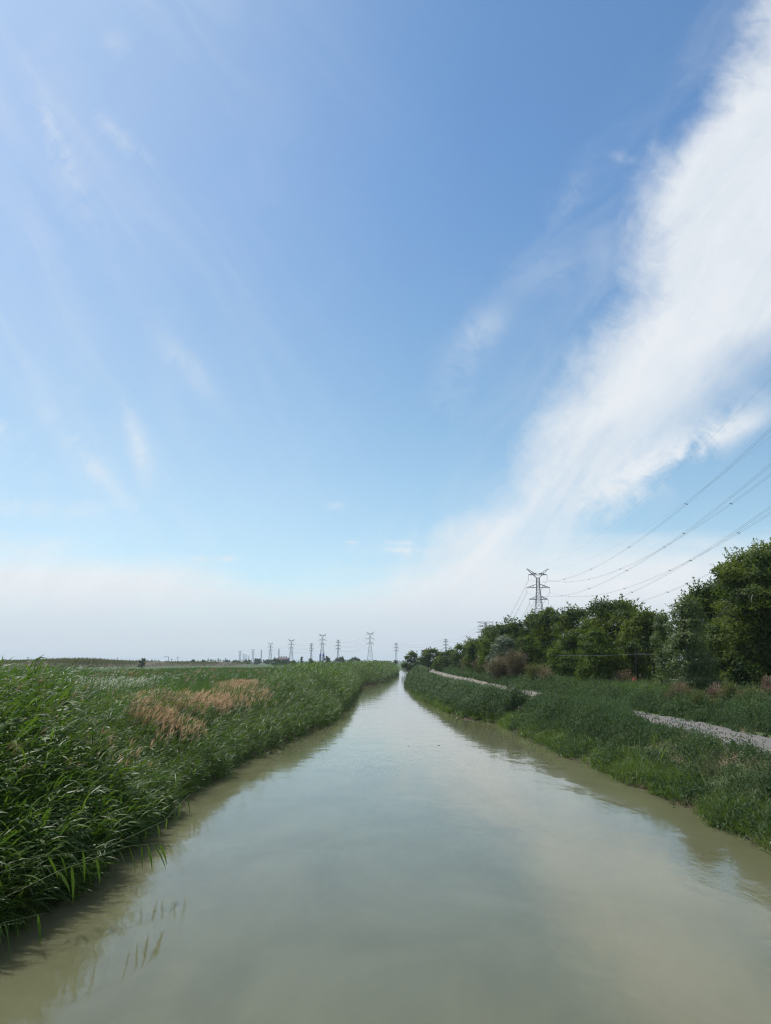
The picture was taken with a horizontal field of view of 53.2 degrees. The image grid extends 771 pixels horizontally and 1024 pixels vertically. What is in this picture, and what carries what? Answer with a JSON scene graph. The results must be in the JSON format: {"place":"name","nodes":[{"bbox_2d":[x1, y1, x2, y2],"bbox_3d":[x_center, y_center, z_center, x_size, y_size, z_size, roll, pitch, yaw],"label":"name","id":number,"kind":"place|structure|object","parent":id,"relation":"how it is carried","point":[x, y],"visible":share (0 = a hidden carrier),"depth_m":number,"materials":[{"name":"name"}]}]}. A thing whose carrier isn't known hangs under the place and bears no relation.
{"place":"outdoors","nodes":[
{"label":"outdoors","id":0,"kind":"place"},
{"bbox_2d":[62,675,162,692],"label":"pale grass","id":1,"kind":"structure","parent":0,"point":[102,681],"depth_m":47.37,"materials":[{"name":"green plant"}]},
{"bbox_2d":[24,676,272,767],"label":"dry grass","id":2,"kind":"structure","parent":0,"point":[170,717],"depth_m":29.74,"materials":[{"name":"beige plant"}]},
{"bbox_2d":[0,669,770,1023],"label":"water","id":3,"kind":"structure","parent":0,"point":[374,855],"depth_m":13.00,"materials":[{"name":"green liquid"}]},
{"bbox_2d":[0,662,770,933],"bbox_3d":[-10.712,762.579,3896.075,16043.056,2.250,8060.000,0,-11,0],"label":"ground","id":4,"kind":"structure","parent":0,"point":[480,719],"depth_m":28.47,"materials":[{"name":"green plant"}]},
{"bbox_2d":[2,661,255,667],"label":"embankment","id":5,"kind":"structure","parent":4,"relation":"on","point":[154,664],"depth_m":464.65,"materials":[{"name":"green plant"}]},
{"bbox_2d":[0,657,261,667],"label":"scrub","id":6,"kind":"object","parent":4,"relation":"on","point":[87,661],"visible":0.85,"depth_m":418.54,"materials":[{"name":"green plant"}]},
{"bbox_2d":[138,658,145,667],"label":"tree","id":7,"kind":"object","parent":4,"relation":"on","point":[142,664],"visible":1,"depth_m":372.58,"materials":[{"name":"green plant"}]},
{"bbox_2d":[0,659,313,766],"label":"sedge field","id":8,"kind":"structure","parent":4,"relation":"on","point":[176,678],"depth_m":49.31,"materials":[{"name":"green plant"}]},
{"bbox_2d":[3,667,321,846],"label":"dead stalks","id":9,"kind":"object","parent":4,"relation":"on","point":[130,674],"visible":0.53,"depth_m":26.31,"materials":[{"name":"plant"}]},
{"bbox_2d":[0,652,399,942],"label":"reed bed","id":10,"kind":"object","parent":4,"relation":"on","point":[70,825],"visible":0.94,"depth_m":17.84,"materials":[{"name":"green plant"}]},
{"bbox_2d":[0,914,40,955],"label":"reed","id":11,"kind":"object","parent":10,"relation":"attached to","point":[39,925],"visible":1,"depth_m":10.62,"materials":[{"name":"green plant"}]},
{"bbox_2d":[0,849,100,898],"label":"reed","id":12,"kind":"object","parent":10,"relation":"attached to","point":[54,867],"visible":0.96,"depth_m":11.80,"materials":[{"name":"green plant"}]},
{"bbox_2d":[0,843,166,899],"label":"reed","id":13,"kind":"object","parent":10,"relation":"attached to","point":[72,872],"visible":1,"depth_m":12.16,"materials":[{"name":"green plant"}]},
{"bbox_2d":[62,794,189,868],"bbox_3d":[-4.733,6.060,14.768,0.261,0.696,3.643,-4,-12,21],"label":"reed","id":14,"kind":"object","parent":10,"relation":"attached to","point":[147,828],"visible":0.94,"depth_m":15.14,"materials":[{"name":"green plant"}]},
{"bbox_2d":[254,658,261,663],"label":"tree","id":15,"kind":"object","parent":4,"relation":"on","point":[257,660],"visible":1,"depth_m":881.49,"materials":[{"name":"green plant"}]},
{"bbox_2d":[109,659,418,662],"bbox_3d":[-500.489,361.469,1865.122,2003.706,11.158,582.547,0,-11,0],"label":"wood","id":16,"kind":"object","parent":4,"relation":"on","point":[253,661],"visible":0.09,"depth_m":1653.85,"materials":[{"name":"green plant"}]},
{"bbox_2d":[263,659,272,663],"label":"tree","id":17,"kind":"object","parent":4,"relation":"on","point":[266,661],"visible":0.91,"depth_m":901.28,"materials":[{"name":"green plant"}]},
{"bbox_2d":[271,657,285,665],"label":"tree","id":18,"kind":"object","parent":4,"relation":"on","point":[276,660],"visible":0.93,"depth_m":587.08,"materials":[{"name":"green plant"}]},
{"bbox_2d":[278,656,289,664],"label":"shed","id":19,"kind":"structure","parent":4,"relation":"on","point":[286,659],"depth_m":739.57,"materials":[{"name":"metal"}]},
{"bbox_2d":[318,634,325,660],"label":"pylon","id":20,"kind":"object","parent":4,"relation":"on","point":[322,646],"visible":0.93,"depth_m":1232.05,"materials":[{"name":"metal"}]},
{"bbox_2d":[332,656,344,662],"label":"tree","id":21,"kind":"object","parent":4,"relation":"on","point":[339,659],"visible":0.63,"depth_m":625.55,"materials":[{"name":"green plant"}]},
{"bbox_2d":[367,632,374,659],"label":"pylon","id":22,"kind":"object","parent":4,"relation":"on","point":[370,645],"visible":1,"depth_m":1123.75,"materials":[{"name":"metal"}]},
{"bbox_2d":[400,650,420,671],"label":"tree","id":23,"kind":"object","parent":4,"relation":"on","point":[413,655],"visible":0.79,"depth_m":293.76,"materials":[{"name":"green plant"}]},
{"bbox_2d":[417,646,441,669],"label":"elm tree","id":24,"kind":"object","parent":4,"relation":"on","point":[428,654],"visible":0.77,"depth_m":258.59,"materials":[{"name":"green plant"}]},
{"bbox_2d":[431,655,448,671],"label":"elm tree","id":25,"kind":"object","parent":4,"relation":"on","point":[435,664],"visible":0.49,"depth_m":224.06,"materials":[{"name":"green plant"}]},
{"bbox_2d":[437,647,455,669],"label":"elm tree","id":26,"kind":"object","parent":4,"relation":"on","point":[442,660],"visible":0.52,"depth_m":219.90,"materials":[{"name":"green plant"}]},
{"bbox_2d":[447,642,468,669],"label":"elm tree","id":27,"kind":"object","parent":4,"relation":"on","point":[457,657],"visible":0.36,"depth_m":191.46,"materials":[{"name":"green plant"}]},
{"bbox_2d":[402,664,533,718],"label":"reed clump","id":28,"kind":"object","parent":4,"relation":"on","point":[462,693],"visible":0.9,"depth_m":61.56,"materials":[{"name":"green plant"}]},
{"bbox_2d":[462,636,478,670],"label":"elm tree","id":29,"kind":"object","parent":4,"relation":"on","point":[470,645],"visible":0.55,"depth_m":160.61,"materials":[{"name":"green plant"}]},
{"bbox_2d":[471,656,483,673],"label":"tamarisk shrub","id":30,"kind":"object","parent":4,"relation":"on","point":[476,664],"visible":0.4,"depth_m":136.82,"materials":[{"name":"green plant"}]},
{"bbox_2d":[476,622,491,637],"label":"pylon","id":31,"kind":"object","parent":4,"relation":"on","point":[483,626],"visible":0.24,"depth_m":494.87,"materials":[{"name":"metal"}]},
{"bbox_2d":[476,638,492,674],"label":"elm tree","id":32,"kind":"object","parent":4,"relation":"on","point":[485,648],"visible":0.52,"depth_m":127.51,"materials":[{"name":"green plant"}]},
{"bbox_2d":[484,649,495,678],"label":"oleaster tree","id":33,"kind":"object","parent":4,"relation":"on","point":[487,658],"visible":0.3,"depth_m":115.90,"materials":[{"name":"green plant"}]},
{"bbox_2d":[474,617,509,660],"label":"elm tree","id":34,"kind":"object","parent":4,"relation":"on","point":[490,633],"visible":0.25,"depth_m":140.70,"materials":[{"name":"green plant"}]},
{"bbox_2d":[482,652,516,682],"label":"tamarisk shrub","id":35,"kind":"object","parent":4,"relation":"on","point":[498,668],"visible":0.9,"depth_m":101.78,"materials":[{"name":"brown plant"}]},
{"bbox_2d":[487,633,518,676],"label":"oleaster tree","id":36,"kind":"object","parent":4,"relation":"on","point":[509,642],"visible":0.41,"depth_m":113.63,"materials":[{"name":"green plant"}]},
{"bbox_2d":[504,645,525,677],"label":"tamarisk shrub","id":37,"kind":"object","parent":4,"relation":"on","point":[517,661],"visible":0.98,"depth_m":98.92,"materials":[{"name":"brown plant"}]},
{"bbox_2d":[517,643,528,676],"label":"tamarisk shrub","id":38,"kind":"object","parent":4,"relation":"on","point":[522,670],"visible":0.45,"depth_m":101.94,"materials":[{"name":"green plant"}]},
{"bbox_2d":[501,609,545,651],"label":"elm tree","id":39,"kind":"object","parent":4,"relation":"on","point":[516,629],"visible":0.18,"depth_m":122.65,"materials":[{"name":"green plant"}]},
{"bbox_2d":[514,634,548,676],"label":"elm tree","id":40,"kind":"object","parent":4,"relation":"on","point":[528,641],"visible":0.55,"depth_m":105.14,"materials":[{"name":"green plant"}]},
{"bbox_2d":[523,661,550,681],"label":"tamarisk shrub","id":41,"kind":"object","parent":4,"relation":"on","point":[531,670],"visible":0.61,"depth_m":89.45,"materials":[{"name":"green plant"}]},
{"bbox_2d":[526,569,549,612],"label":"pylon","id":42,"kind":"object","parent":4,"relation":"on","point":[540,597],"visible":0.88,"depth_m":422.58,"materials":[{"name":"metal"}]},
{"bbox_2d":[530,432,768,581],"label":"power line","id":43,"kind":"object","parent":42,"relation":"attached to","point":[673,513],"visible":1,"depth_m":188.38,"materials":[{"name":"grey metal"}]},
{"bbox_2d":[531,507,768,609],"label":"power line","id":44,"kind":"object","parent":42,"relation":"attached to","point":[700,553],"visible":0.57,"depth_m":168.09,"materials":[{"name":"grey metal"}]},
{"bbox_2d":[536,463,770,596],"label":"power line","id":45,"kind":"object","parent":42,"relation":"hanging from","point":[672,540],"visible":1,"depth_m":182.66,"materials":[{"name":"grey metal"}]},
{"bbox_2d":[549,474,769,581],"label":"power line","id":46,"kind":"object","parent":42,"relation":"hanging from","point":[690,530],"visible":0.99,"depth_m":198.93,"materials":[{"name":"grey metal"}]},
{"bbox_2d":[552,513,769,596],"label":"power line","id":47,"kind":"object","parent":42,"relation":"attached to","point":[670,570],"visible":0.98,"depth_m":207.26,"materials":[{"name":"grey metal"}]},
{"bbox_2d":[523,606,561,671],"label":"tree","id":48,"kind":"object","parent":4,"relation":"on","point":[545,615],"visible":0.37,"depth_m":110.27,"materials":[{"name":"green plant"}]},
{"bbox_2d":[534,665,554,679],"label":"tamarisk shrub","id":49,"kind":"object","parent":4,"relation":"on","point":[542,672],"visible":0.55,"depth_m":86.03,"materials":[{"name":"brown plant"}]},
{"bbox_2d":[544,630,585,678],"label":"elm tree","id":50,"kind":"object","parent":4,"relation":"on","point":[564,665],"visible":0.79,"depth_m":89.58,"materials":[{"name":"green plant"}]},
{"bbox_2d":[547,602,601,672],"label":"elm tree","id":51,"kind":"object","parent":4,"relation":"on","point":[568,617],"visible":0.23,"depth_m":97.57,"materials":[{"name":"green plant"}]},
{"bbox_2d":[430,664,770,839],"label":"weeds","id":52,"kind":"object","parent":4,"relation":"on","point":[609,714],"visible":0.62,"depth_m":33.44,"materials":[{"name":"green plant"}]},
{"bbox_2d":[573,625,630,681],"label":"elm tree","id":53,"kind":"object","parent":4,"relation":"on","point":[593,642],"visible":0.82,"depth_m":72.68,"materials":[{"name":"green plant"}]},
{"bbox_2d":[575,593,655,673],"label":"elm tree","id":54,"kind":"object","parent":4,"relation":"on","point":[609,615],"visible":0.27,"depth_m":84.25,"materials":[{"name":"green plant"}]},
{"bbox_2d":[612,667,640,682],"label":"tamarisk shrub","id":55,"kind":"object","parent":4,"relation":"on","point":[625,676],"visible":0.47,"depth_m":70.12,"materials":[{"name":"green plant"}]},
{"bbox_2d":[617,638,656,682],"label":"elm tree","id":56,"kind":"object","parent":4,"relation":"on","point":[628,648],"visible":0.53,"depth_m":74.15,"materials":[{"name":"green plant"}]},
{"bbox_2d":[635,650,638,681],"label":"utility pole","id":57,"kind":"object","parent":4,"relation":"on","point":[636,666],"visible":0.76,"depth_m":66.79,"materials":[{"name":"metal"}]},
{"bbox_2d":[561,654,629,655],"bbox_3d":[17.827,11.940,64.441,9.438,0.197,0.019,7,-13,-32],"label":"cable","id":58,"kind":"object","parent":57,"relation":"attached to","point":[595,655],"visible":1,"depth_m":64.32,"materials":[{"name":"grey metal"}]},
{"bbox_2d":[611,604,664,679],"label":"elm tree","id":59,"kind":"object","parent":4,"relation":"on","point":[637,628],"visible":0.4,"depth_m":78.34,"materials":[{"name":"green plant"}]},
{"bbox_2d":[649,612,681,686],"bbox_3d":[21.490,10.996,58.976,2.570,6.675,2.808,-2,-11,9],"label":"poplar tree","id":60,"kind":"object","parent":4,"relation":"on","point":[661,634],"visible":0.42,"depth_m":58.86,"materials":[{"name":"green plant"}]},
{"bbox_2d":[662,678,695,701],"bbox_3d":[16.748,10.309,43.594,2.159,2.076,2.328,3,-12,-17],"label":"tamarisk shrub","id":61,"kind":"object","parent":4,"relation":"on","point":[678,688],"visible":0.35,"depth_m":43.53,"materials":[{"name":"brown plant"}]},
{"bbox_2d":[658,592,728,694],"bbox_3d":[19.107,8.611,48.263,3.850,7.233,3.933,-2,-11,8],"label":"poplar tree","id":62,"kind":"object","parent":4,"relation":"on","point":[686,632],"visible":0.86,"depth_m":47.86,"materials":[{"name":"green plant"}]},
{"bbox_2d":[675,576,727,684],"bbox_3d":[27.990,10.402,65.339,7.084,10.288,7.104,-4,-12,20],"label":"elm tree","id":63,"kind":"object","parent":4,"relation":"on","point":[704,594],"visible":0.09,"depth_m":64.68,"materials":[{"name":"green plant"}]},
{"bbox_2d":[688,685,721,708],"bbox_3d":[16.373,9.787,39.678,1.820,1.791,1.550,0,-11,0],"label":"tamarisk shrub","id":64,"kind":"object","parent":4,"relation":"on","point":[699,696],"visible":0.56,"depth_m":39.65,"materials":[{"name":"green plant"}]},
{"bbox_2d":[642,728,770,819],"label":"scrub","id":65,"kind":"object","parent":4,"relation":"on","point":[755,764],"visible":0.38,"depth_m":22.39,"materials":[{"name":"green plant"}]},
{"bbox_2d":[704,682,723,700],"bbox_3d":[18.451,10.340,42.749,1.353,1.844,1.479,0,-11,0],"label":"tamarisk shrub","id":66,"kind":"object","parent":4,"relation":"on","point":[715,693],"visible":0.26,"depth_m":42.80,"materials":[{"name":"brown plant"}]},
{"bbox_2d":[713,677,743,701],"bbox_3d":[18.784,9.974,41.926,1.580,2.068,1.486,7,-13,-32],"label":"tamarisk shrub","id":67,"kind":"object","parent":4,"relation":"on","point":[727,688],"visible":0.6,"depth_m":41.76,"materials":[{"name":"green plant"}]},
{"bbox_2d":[696,537,770,685],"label":"elm tree","id":68,"kind":"object","parent":4,"relation":"on","point":[744,614],"visible":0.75,"depth_m":55.13,"materials":[{"name":"green plant"}]},
{"bbox_2d":[718,639,768,689],"bbox_3d":[25.109,11.141,53.927,3.450,4.446,3.776,-5,-12,25],"label":"shrub","id":69,"kind":"object","parent":4,"relation":"on","point":[743,667],"visible":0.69,"depth_m":53.33,"materials":[{"name":"green plant"}]},
{"bbox_2d":[731,682,769,702],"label":"tamarisk shrub","id":70,"kind":"object","parent":4,"relation":"on","point":[754,690],"visible":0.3,"depth_m":39.73,"materials":[{"name":"green plant"}]},
{"bbox_2d":[758,674,770,695],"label":"tamarisk shrub","id":71,"kind":"object","parent":4,"relation":"on","point":[764,680],"visible":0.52,"depth_m":41.97,"materials":[{"name":"brown plant"}]},
{"bbox_2d":[0,0,770,661],"label":"sky","id":72,"kind":"structure","parent":0,"point":[342,320],"materials":[{"name":"blue"}]},
{"bbox_2d":[429,668,770,753],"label":"path","id":73,"kind":"structure","parent":0,"point":[758,739],"depth_m":32.87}
]}

